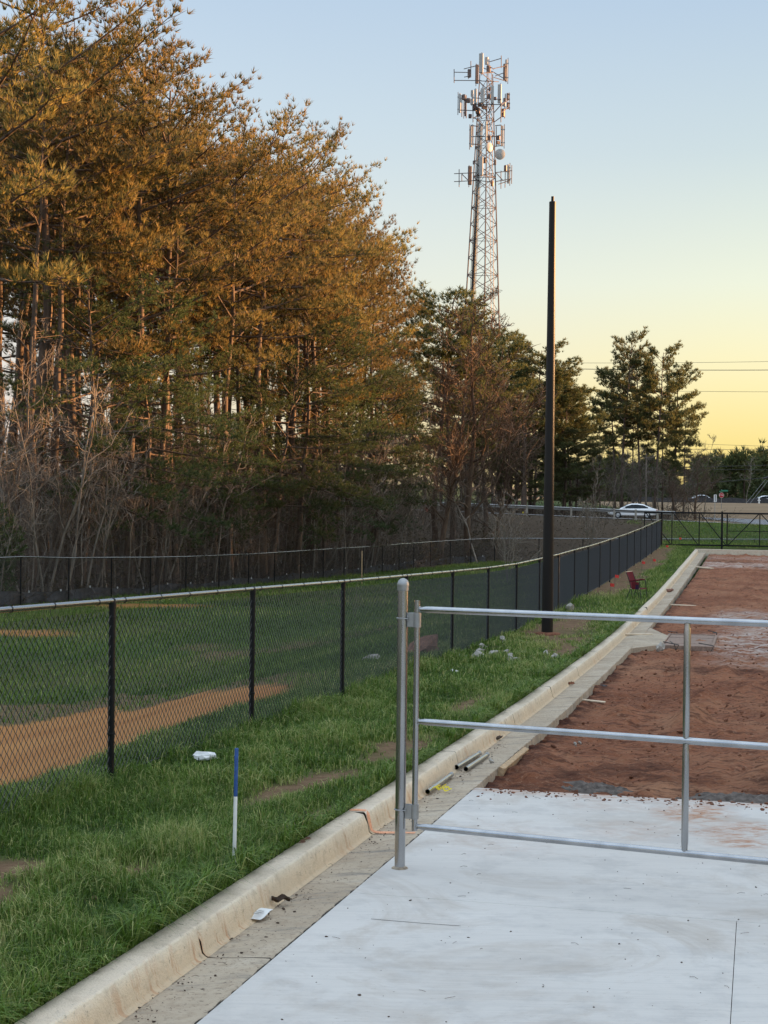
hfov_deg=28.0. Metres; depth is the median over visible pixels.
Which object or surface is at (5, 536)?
evergreen shrub
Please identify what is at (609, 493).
bare tree
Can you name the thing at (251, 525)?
bare tree
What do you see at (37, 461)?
sapling
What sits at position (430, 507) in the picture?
bare tree
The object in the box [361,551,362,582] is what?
survey stake
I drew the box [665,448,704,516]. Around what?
bare tree
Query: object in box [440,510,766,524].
road
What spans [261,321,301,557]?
pine tree
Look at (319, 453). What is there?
sapling
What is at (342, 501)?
sapling
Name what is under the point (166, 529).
sapling
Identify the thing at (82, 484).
sapling
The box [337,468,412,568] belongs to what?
bare tree
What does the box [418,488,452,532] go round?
bare tree
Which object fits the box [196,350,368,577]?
pine tree
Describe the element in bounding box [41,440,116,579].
bare tree
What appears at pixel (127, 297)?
pine tree
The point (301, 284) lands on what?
pine tree
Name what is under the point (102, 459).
sapling
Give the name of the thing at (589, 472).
bare tree
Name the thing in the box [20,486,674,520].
guardrail
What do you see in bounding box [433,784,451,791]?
tape
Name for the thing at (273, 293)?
pine tree
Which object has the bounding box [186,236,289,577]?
pine tree
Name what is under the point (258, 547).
bare tree
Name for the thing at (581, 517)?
sapling
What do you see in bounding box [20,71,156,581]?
pine tree
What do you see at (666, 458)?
pine tree
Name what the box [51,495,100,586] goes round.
bare tree
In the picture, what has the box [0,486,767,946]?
ground
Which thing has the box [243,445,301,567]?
bare tree
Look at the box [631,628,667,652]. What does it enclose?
drain apron
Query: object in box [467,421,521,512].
pine tree
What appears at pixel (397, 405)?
pine tree
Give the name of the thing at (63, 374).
pine tree
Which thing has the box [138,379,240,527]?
bare tree
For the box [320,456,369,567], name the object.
bare tree
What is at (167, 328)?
pine tree
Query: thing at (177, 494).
bare tree
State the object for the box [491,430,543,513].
pine tree
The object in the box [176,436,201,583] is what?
sapling
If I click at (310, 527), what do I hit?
sapling
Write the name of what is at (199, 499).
sapling
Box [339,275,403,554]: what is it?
pine tree
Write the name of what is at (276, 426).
pine tree
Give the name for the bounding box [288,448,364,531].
bare tree
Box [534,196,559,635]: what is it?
light pole
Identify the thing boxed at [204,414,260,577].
bare tree
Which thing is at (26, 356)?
pine tree
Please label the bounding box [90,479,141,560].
bare tree
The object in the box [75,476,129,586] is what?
bare tree
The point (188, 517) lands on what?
sapling
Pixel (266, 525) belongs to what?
sapling
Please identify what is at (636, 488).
bare tree
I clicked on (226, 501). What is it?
sapling
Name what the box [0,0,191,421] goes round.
pine tree
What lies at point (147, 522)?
bare tree
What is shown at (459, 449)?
bare tree
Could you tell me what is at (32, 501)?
sapling
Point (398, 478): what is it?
sapling
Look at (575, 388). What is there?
pine tree
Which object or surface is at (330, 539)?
bare tree
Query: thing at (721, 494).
stop sign
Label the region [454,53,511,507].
cell tower
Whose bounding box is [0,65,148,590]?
pine tree
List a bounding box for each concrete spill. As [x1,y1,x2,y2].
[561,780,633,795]
[674,791,767,803]
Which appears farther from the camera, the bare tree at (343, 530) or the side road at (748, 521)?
the side road at (748, 521)
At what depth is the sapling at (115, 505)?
58.10 m
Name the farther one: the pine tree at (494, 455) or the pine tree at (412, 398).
the pine tree at (494, 455)
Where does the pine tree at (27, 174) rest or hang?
on the ground at (610, 528)
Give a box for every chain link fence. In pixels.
[0,519,661,813]
[0,538,767,604]
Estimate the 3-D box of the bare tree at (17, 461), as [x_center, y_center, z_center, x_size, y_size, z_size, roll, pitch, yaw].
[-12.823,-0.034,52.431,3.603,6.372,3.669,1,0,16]
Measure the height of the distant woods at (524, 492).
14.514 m
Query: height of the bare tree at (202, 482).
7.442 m
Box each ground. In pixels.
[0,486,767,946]
[0,547,695,1023]
[484,554,767,798]
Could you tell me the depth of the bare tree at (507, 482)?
108.21 m
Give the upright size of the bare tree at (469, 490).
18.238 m
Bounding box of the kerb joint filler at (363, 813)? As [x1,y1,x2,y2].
[183,568,690,958]
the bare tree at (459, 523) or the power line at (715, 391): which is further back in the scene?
the power line at (715, 391)
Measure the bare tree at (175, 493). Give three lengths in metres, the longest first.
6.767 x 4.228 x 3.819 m
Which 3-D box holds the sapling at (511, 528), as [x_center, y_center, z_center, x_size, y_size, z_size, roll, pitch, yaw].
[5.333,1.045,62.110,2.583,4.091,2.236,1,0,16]
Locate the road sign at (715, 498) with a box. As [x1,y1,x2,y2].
[714,495,716,522]
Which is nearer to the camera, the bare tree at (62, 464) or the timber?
the timber
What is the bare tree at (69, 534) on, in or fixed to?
on the ground at (610, 528)
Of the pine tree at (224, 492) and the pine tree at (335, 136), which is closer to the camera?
the pine tree at (224, 492)
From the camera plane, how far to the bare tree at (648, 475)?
150.99 m
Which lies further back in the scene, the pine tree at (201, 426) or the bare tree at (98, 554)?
the pine tree at (201, 426)
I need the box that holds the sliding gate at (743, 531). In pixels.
[644,511,767,546]
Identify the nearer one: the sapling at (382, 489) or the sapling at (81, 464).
the sapling at (81, 464)
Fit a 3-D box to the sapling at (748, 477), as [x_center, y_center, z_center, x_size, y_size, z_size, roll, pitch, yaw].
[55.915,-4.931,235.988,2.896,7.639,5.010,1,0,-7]
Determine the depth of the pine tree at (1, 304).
63.12 m
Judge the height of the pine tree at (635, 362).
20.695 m
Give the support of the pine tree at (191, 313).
on the ground at (610, 528)
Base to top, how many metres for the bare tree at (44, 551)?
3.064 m
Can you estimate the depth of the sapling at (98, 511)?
55.95 m
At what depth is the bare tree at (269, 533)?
75.10 m
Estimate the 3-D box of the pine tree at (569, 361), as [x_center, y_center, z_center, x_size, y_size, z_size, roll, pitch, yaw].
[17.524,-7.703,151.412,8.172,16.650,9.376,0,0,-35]
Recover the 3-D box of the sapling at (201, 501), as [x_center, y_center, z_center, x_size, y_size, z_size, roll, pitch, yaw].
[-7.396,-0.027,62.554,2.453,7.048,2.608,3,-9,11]
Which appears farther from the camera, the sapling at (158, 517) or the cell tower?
the cell tower
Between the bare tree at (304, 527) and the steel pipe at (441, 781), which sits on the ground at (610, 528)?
the bare tree at (304, 527)
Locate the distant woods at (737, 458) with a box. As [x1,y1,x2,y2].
[532,438,767,501]
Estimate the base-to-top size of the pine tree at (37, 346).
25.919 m
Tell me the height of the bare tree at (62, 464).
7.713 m
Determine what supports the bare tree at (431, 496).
on the ground at (610, 528)
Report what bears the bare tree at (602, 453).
on the ground at (610, 528)
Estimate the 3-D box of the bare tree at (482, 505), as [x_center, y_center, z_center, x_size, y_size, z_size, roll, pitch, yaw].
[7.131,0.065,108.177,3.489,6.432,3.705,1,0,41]
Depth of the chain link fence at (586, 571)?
14.69 m
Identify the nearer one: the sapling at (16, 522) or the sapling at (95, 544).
the sapling at (16, 522)
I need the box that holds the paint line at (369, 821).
[349,809,414,832]
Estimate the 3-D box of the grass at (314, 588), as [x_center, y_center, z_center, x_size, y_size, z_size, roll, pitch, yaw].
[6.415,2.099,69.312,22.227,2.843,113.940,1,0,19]
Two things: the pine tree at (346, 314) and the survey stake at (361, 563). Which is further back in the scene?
the pine tree at (346, 314)
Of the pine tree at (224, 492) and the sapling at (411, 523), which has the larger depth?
the sapling at (411, 523)
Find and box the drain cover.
[663,630,716,650]
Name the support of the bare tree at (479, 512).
on the ground at (610, 528)
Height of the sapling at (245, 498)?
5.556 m
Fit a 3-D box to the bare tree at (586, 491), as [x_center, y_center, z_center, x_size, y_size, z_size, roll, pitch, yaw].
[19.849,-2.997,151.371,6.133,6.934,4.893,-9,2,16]
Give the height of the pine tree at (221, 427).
12.115 m
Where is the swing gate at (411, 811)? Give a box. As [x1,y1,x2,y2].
[394,600,767,864]
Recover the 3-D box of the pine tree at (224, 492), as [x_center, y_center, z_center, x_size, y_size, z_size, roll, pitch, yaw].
[-8.993,-1.877,65.353,7.062,10.464,7.301,-2,1,-13]
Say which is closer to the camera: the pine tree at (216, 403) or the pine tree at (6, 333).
the pine tree at (6, 333)
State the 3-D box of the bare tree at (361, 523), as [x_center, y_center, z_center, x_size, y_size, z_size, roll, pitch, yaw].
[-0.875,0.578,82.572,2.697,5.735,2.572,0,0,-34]
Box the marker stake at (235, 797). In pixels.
[232,748,238,857]
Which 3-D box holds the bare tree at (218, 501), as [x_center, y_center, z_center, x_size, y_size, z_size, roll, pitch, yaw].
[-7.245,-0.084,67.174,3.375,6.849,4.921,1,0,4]
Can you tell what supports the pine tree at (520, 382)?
on the ground at (610, 528)
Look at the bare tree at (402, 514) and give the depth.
84.85 m
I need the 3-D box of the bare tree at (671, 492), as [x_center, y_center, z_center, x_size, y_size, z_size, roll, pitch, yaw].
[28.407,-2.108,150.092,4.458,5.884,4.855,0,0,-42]
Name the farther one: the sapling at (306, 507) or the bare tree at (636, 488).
the bare tree at (636, 488)
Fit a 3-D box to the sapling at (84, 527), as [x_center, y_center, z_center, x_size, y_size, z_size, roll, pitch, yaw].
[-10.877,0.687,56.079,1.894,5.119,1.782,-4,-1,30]
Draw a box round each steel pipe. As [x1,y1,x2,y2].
[425,772,453,793]
[455,751,481,768]
[464,752,489,770]
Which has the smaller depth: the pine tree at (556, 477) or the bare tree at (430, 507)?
the bare tree at (430, 507)
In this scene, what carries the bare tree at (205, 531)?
on the ground at (610, 528)
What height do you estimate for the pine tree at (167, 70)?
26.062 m
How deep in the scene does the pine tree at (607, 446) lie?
171.62 m
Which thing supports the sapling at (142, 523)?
on the ground at (610, 528)
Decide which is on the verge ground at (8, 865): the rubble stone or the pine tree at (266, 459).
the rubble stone
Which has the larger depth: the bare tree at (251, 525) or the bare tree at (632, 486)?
the bare tree at (632, 486)
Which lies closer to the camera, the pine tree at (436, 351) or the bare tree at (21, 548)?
the bare tree at (21, 548)
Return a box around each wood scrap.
[582,699,605,702]
[670,604,695,605]
[696,566,713,568]
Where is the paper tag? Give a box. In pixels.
[251,908,272,919]
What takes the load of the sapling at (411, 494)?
on the ground at (610, 528)
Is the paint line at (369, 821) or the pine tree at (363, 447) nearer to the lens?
the paint line at (369, 821)
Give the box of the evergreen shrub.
[0,500,28,590]
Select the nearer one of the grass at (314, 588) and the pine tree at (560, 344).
the grass at (314, 588)
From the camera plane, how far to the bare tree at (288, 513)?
73.23 m
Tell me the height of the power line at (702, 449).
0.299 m
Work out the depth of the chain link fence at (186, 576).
65.77 m
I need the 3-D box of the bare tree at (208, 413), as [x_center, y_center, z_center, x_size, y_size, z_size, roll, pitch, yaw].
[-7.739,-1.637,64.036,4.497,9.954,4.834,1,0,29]
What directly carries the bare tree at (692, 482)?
on the ground at (610, 528)
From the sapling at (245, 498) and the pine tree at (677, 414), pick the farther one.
the pine tree at (677, 414)
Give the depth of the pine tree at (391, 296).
90.50 m
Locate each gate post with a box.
[391,578,408,869]
[661,511,662,544]
[721,511,722,548]
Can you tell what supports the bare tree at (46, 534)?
on the ground at (610, 528)
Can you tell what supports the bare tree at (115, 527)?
on the ground at (610, 528)
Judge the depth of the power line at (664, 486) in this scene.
199.96 m
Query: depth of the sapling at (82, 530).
53.23 m
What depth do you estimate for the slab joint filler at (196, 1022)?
6.97 m
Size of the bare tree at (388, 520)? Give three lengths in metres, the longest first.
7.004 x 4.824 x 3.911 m
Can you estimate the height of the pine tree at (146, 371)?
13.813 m
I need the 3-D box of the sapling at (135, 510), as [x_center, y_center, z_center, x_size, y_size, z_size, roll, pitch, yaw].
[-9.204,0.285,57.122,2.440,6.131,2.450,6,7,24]
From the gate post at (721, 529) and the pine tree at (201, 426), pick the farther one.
the pine tree at (201, 426)
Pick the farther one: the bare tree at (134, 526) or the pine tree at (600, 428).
the pine tree at (600, 428)
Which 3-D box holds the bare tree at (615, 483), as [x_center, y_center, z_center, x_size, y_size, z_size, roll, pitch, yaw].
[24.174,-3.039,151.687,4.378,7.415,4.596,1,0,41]
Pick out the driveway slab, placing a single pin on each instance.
(551, 906)
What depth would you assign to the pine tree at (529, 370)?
147.84 m
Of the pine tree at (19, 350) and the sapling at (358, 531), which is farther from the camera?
the sapling at (358, 531)
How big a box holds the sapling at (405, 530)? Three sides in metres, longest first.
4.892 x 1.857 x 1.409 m
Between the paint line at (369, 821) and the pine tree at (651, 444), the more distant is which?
the pine tree at (651, 444)
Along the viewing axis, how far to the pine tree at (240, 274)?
59.63 m
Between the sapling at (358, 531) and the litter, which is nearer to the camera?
the litter
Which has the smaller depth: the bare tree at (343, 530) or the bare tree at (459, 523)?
the bare tree at (343, 530)
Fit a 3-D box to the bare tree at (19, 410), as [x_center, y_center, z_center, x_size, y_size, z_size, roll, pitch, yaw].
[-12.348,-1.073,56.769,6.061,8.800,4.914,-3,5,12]
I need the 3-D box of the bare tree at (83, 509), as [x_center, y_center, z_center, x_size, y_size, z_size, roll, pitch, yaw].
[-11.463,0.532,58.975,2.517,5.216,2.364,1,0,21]
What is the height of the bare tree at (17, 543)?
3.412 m
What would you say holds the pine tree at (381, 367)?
on the ground at (610, 528)
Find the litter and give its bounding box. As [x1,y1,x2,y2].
[192,751,217,759]
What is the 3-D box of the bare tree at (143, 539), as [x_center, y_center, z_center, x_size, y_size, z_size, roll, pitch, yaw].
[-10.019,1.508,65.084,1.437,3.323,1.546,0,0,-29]
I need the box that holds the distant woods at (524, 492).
[4,392,557,555]
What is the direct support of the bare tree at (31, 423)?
on the ground at (610, 528)
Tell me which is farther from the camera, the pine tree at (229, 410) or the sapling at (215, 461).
the pine tree at (229, 410)
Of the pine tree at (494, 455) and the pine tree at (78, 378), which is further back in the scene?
the pine tree at (494, 455)
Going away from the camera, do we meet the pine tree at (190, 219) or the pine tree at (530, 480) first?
the pine tree at (190, 219)
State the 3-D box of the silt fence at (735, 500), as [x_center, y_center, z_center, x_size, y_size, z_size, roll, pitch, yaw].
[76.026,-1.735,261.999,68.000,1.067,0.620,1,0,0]
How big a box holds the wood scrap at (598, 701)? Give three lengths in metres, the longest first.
0.300 x 0.055 x 0.018 m
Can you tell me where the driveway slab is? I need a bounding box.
[197,788,767,1023]
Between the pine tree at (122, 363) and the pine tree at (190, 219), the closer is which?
the pine tree at (122, 363)
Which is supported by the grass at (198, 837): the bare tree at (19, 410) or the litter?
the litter
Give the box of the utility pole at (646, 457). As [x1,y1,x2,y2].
[645,454,648,504]
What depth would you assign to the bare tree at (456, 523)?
103.84 m
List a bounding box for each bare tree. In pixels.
[0,309,75,586]
[0,366,125,586]
[0,420,48,545]
[0,427,64,591]
[0,439,52,575]
[0,456,34,586]
[0,480,5,524]
[0,517,24,605]
[4,416,117,591]
[5,504,43,573]
[8,462,44,591]
[8,514,48,576]
[15,516,46,589]
[22,465,94,586]
[24,466,85,589]
[25,404,122,540]
[25,470,81,574]
[27,518,57,582]
[41,433,106,563]
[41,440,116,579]
[43,499,83,574]
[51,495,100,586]
[52,487,108,590]
[60,457,118,574]
[63,456,159,584]
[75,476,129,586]
[78,515,130,584]
[80,515,117,578]
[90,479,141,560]
[96,469,147,583]
[98,460,179,583]
[99,496,156,586]
[108,424,203,583]
[108,515,142,584]
[109,475,152,576]
[113,532,141,579]
[135,414,261,543]
[135,418,196,583]
[135,439,182,569]
[135,517,158,567]
[136,359,250,510]
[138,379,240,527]
[138,424,226,542]
[145,503,186,582]
[178,499,221,572]
[181,436,229,580]
[185,438,259,581]
[186,511,212,583]
[187,498,216,582]
[190,429,276,577]
[194,442,266,566]
[194,508,232,582]
[195,390,292,579]
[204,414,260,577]
[210,419,272,577]
[215,473,271,579]
[223,471,270,578]
[224,478,282,577]
[233,451,276,573]
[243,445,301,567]
[253,451,317,555]
[255,444,334,574]
[278,527,295,568]
[279,487,327,554]
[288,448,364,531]
[296,467,356,555]
[318,480,371,568]
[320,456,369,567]
[321,491,350,566]
[321,511,340,563]
[326,511,361,557]
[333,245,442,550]
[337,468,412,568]
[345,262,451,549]
[346,475,382,568]
[349,428,440,564]
[350,447,419,550]
[366,454,433,568]
[367,285,560,556]
[375,478,421,564]
[382,479,429,548]
[383,478,421,561]
[383,500,419,564]
[389,341,531,559]
[389,456,420,556]
[397,498,428,553]
[401,476,438,553]
[409,447,457,558]
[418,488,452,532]
[420,462,446,539]
[422,502,444,550]
[423,474,472,534]
[425,462,488,538]
[444,490,481,555]
[447,502,472,544]
[453,392,544,556]
[457,470,499,531]
[462,478,497,550]
[555,459,615,513]
[575,457,613,511]
[575,467,614,516]
[580,454,618,511]
[582,447,616,505]
[596,469,619,503]
[597,451,641,505]
[600,450,633,515]
[603,470,616,503]
[608,445,646,516]
[610,453,647,504]
[617,445,661,498]
[617,470,648,502]
[617,480,649,503]
[620,446,663,517]
[624,453,665,509]
[625,456,656,517]
[625,475,649,503]
[645,474,678,517]
[646,461,693,519]
[659,477,679,514]
[660,447,724,519]
[664,469,696,518]
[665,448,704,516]
[672,479,698,518]
[677,462,708,514]
[694,434,731,514]
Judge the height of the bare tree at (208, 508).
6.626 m
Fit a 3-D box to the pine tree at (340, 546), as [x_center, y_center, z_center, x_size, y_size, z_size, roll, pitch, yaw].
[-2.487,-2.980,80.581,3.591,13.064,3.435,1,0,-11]
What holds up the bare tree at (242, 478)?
on the ground at (610, 528)
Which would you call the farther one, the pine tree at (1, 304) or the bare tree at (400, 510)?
the bare tree at (400, 510)
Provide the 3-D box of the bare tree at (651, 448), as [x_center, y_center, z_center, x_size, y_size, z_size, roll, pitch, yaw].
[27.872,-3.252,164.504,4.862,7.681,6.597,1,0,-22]
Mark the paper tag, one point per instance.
(260, 913)
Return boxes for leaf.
[271,894,296,902]
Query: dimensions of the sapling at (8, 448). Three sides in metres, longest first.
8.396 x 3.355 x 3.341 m
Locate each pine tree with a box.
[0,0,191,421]
[0,0,226,591]
[0,0,238,588]
[0,0,306,587]
[0,21,93,467]
[0,29,119,579]
[0,41,177,583]
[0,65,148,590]
[0,87,98,579]
[0,89,72,452]
[0,89,84,525]
[0,97,106,591]
[0,232,221,588]
[2,57,170,516]
[2,141,82,578]
[5,0,341,582]
[6,68,136,569]
[8,64,215,491]
[14,134,137,583]
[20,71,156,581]
[26,140,121,577]
[35,73,114,528]
[37,17,227,561]
[38,73,218,538]
[44,290,277,586]
[56,124,250,559]
[63,184,192,554]
[81,144,136,573]
[83,218,213,579]
[84,85,290,571]
[88,86,210,575]
[89,168,177,534]
[93,344,257,583]
[100,60,209,572]
[101,106,237,583]
[115,338,310,580]
[116,147,238,447]
[119,168,230,584]
[136,200,235,579]
[143,98,342,580]
[144,93,370,573]
[150,101,389,577]
[159,115,241,566]
[159,195,286,559]
[181,270,330,547]
[183,216,255,562]
[186,177,288,478]
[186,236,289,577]
[196,287,425,577]
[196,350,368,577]
[197,199,281,566]
[198,245,280,572]
[207,116,390,574]
[212,174,375,559]
[219,195,316,574]
[229,151,395,572]
[229,157,433,566]
[235,299,276,565]
[237,164,355,569]
[239,168,347,566]
[243,166,327,477]
[249,355,400,570]
[260,177,370,572]
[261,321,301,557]
[262,155,408,564]
[273,214,424,568]
[276,334,431,568]
[299,206,377,560]
[299,290,377,469]
[308,367,451,565]
[309,341,366,566]
[320,249,430,563]
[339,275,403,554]
[349,328,415,556]
[353,234,418,550]
[356,289,414,560]
[377,349,424,561]
[379,280,516,556]
[387,294,512,553]
[419,318,544,537]
[458,333,544,512]
[460,328,562,512]
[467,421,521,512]
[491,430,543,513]
[498,392,581,513]
[508,337,591,513]
[517,357,592,486]
[518,350,609,514]
[536,402,605,515]
[541,383,603,513]
[554,431,605,515]
[582,420,619,512]
[586,366,639,507]
[588,325,662,507]
[604,347,671,503]
[609,398,655,502]
[628,339,698,508]
[640,406,681,510]
[650,360,708,509]
[662,412,704,516]
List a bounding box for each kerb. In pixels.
[14,550,698,1023]
[695,549,767,555]
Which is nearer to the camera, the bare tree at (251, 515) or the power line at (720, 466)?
the bare tree at (251, 515)
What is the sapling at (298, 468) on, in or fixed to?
on the ground at (610, 528)
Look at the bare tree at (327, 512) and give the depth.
77.01 m
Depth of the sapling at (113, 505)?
54.40 m
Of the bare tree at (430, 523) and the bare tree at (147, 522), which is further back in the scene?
the bare tree at (430, 523)
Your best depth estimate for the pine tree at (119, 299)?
72.03 m
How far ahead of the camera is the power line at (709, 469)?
211.95 m
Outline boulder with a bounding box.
[408,634,438,652]
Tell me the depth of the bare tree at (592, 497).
149.94 m
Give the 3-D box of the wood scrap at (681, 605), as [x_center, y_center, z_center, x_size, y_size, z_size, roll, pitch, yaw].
[7.634,2.388,39.395,0.800,0.030,0.120,2,1,9]
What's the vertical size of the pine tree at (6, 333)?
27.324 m
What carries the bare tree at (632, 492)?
on the ground at (610, 528)
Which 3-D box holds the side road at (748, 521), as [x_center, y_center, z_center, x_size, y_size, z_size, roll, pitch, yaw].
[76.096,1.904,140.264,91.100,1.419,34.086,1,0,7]
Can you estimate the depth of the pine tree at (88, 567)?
78.31 m
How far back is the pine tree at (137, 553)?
74.93 m
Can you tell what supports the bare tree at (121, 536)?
on the ground at (610, 528)
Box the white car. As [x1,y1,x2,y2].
[608,503,657,518]
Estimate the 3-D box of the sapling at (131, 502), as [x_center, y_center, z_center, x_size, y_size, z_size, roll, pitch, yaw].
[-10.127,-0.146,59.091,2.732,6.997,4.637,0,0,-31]
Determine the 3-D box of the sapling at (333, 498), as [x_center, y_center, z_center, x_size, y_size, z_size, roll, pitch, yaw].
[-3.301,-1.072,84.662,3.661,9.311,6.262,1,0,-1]
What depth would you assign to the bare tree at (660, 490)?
153.05 m
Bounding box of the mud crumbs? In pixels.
[135,744,763,1022]
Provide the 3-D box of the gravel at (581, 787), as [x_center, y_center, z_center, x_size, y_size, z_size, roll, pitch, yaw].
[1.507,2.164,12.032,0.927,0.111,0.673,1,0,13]
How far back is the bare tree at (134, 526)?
59.96 m
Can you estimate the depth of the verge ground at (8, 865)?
11.23 m
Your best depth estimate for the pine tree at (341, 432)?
72.73 m
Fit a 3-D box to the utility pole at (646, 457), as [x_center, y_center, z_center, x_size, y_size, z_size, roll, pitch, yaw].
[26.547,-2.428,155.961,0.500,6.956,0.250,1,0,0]
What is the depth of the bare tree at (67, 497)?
55.38 m
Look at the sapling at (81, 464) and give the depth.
56.23 m
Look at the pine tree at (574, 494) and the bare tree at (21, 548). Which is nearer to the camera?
the bare tree at (21, 548)
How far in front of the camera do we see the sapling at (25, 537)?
51.47 m
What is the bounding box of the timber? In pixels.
[497,747,528,775]
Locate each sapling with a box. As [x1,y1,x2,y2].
[0,386,36,526]
[0,407,57,589]
[0,409,30,467]
[0,503,20,590]
[1,375,79,591]
[1,384,142,591]
[3,356,153,589]
[9,495,49,583]
[22,450,59,589]
[37,368,132,591]
[59,484,112,577]
[60,385,147,586]
[61,444,126,586]
[61,464,105,584]
[71,450,119,586]
[77,419,157,586]
[85,419,161,586]
[91,414,199,587]
[91,434,147,587]
[116,388,183,586]
[117,439,174,586]
[121,460,166,586]
[135,450,189,582]
[143,458,216,583]
[146,463,193,592]
[166,425,233,583]
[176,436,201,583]
[178,412,228,582]
[181,396,257,580]
[205,410,282,581]
[219,488,254,577]
[229,434,278,572]
[231,466,256,542]
[231,492,254,563]
[248,469,284,565]
[283,417,326,561]
[291,451,332,549]
[292,503,317,549]
[305,452,334,527]
[307,423,336,578]
[310,430,351,556]
[317,419,361,573]
[326,435,404,567]
[327,511,348,568]
[341,437,398,568]
[341,488,375,567]
[366,410,433,563]
[370,431,402,566]
[383,496,424,559]
[387,445,428,564]
[393,506,420,560]
[432,450,477,562]
[480,488,542,577]
[560,458,614,547]
[742,458,755,502]
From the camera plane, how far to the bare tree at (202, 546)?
66.20 m
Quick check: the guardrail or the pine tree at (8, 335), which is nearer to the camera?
the pine tree at (8, 335)
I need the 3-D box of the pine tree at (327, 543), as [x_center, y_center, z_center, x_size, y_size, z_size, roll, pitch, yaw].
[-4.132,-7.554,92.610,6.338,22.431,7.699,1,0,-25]
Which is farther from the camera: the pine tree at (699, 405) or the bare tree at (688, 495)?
the pine tree at (699, 405)
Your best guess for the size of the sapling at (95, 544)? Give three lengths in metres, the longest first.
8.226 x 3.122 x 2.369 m
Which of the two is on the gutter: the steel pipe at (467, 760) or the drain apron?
the steel pipe at (467, 760)
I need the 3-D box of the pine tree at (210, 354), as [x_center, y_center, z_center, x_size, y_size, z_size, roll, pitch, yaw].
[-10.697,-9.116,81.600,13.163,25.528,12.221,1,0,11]
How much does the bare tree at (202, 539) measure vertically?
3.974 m
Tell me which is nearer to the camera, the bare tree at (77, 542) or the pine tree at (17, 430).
the bare tree at (77, 542)
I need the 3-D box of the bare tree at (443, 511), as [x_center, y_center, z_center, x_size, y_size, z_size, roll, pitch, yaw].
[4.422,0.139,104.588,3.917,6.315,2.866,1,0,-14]
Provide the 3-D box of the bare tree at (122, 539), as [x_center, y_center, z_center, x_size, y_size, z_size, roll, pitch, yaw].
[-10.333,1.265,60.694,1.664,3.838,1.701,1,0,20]
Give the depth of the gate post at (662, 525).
70.16 m
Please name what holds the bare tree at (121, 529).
on the ground at (610, 528)
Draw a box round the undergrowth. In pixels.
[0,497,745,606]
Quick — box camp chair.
[626,571,646,599]
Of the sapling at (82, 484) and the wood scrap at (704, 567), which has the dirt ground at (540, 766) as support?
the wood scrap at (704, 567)
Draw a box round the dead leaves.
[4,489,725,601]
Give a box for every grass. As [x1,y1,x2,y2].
[0,519,767,750]
[0,543,696,1023]
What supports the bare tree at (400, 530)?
on the ground at (610, 528)
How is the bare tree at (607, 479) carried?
on the ground at (610, 528)
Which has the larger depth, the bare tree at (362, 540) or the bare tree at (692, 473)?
the bare tree at (692, 473)
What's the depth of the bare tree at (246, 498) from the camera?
69.45 m
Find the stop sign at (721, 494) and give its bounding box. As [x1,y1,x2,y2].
[719,489,727,508]
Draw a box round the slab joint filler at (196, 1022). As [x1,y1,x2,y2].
[195,790,736,1023]
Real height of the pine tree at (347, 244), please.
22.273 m
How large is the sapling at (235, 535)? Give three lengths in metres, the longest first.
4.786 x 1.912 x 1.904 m
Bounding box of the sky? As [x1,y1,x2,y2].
[0,0,767,487]
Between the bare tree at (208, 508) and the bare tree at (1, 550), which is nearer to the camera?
the bare tree at (1, 550)
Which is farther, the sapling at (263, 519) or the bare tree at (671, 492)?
the bare tree at (671, 492)
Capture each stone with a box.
[472,651,483,656]
[565,603,573,610]
[655,641,664,651]
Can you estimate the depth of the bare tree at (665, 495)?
161.96 m
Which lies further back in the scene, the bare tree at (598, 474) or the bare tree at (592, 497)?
the bare tree at (598, 474)
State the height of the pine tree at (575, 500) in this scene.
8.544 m
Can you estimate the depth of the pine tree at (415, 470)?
85.41 m
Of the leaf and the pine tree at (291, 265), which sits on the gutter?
the leaf
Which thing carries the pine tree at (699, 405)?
on the ground at (610, 528)
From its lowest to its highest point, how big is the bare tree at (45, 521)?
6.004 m
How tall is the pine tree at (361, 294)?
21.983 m
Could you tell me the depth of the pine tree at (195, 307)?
69.95 m
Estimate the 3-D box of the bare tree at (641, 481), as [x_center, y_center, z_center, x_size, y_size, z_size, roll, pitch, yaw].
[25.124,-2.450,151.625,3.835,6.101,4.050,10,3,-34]
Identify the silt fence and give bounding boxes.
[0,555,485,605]
[631,497,767,502]
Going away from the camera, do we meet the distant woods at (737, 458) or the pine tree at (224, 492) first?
the pine tree at (224, 492)
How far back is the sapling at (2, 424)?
50.03 m
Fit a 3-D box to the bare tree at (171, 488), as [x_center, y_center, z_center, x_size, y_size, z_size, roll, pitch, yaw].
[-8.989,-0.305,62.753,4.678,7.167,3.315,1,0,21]
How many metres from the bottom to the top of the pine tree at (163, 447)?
17.352 m
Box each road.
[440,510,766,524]
[705,517,767,523]
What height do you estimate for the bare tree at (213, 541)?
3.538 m
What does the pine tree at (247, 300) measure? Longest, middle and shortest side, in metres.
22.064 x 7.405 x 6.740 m
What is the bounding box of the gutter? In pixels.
[119,552,705,1023]
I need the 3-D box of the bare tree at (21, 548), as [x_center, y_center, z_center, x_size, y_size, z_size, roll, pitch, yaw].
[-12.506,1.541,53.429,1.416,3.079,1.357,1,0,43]
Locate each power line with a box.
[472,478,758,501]
[541,467,742,469]
[574,447,736,449]
[610,465,763,468]
[681,361,767,362]
[698,391,733,391]
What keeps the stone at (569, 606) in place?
on the verge ground at (8, 865)
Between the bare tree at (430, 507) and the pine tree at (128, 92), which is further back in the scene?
the bare tree at (430, 507)

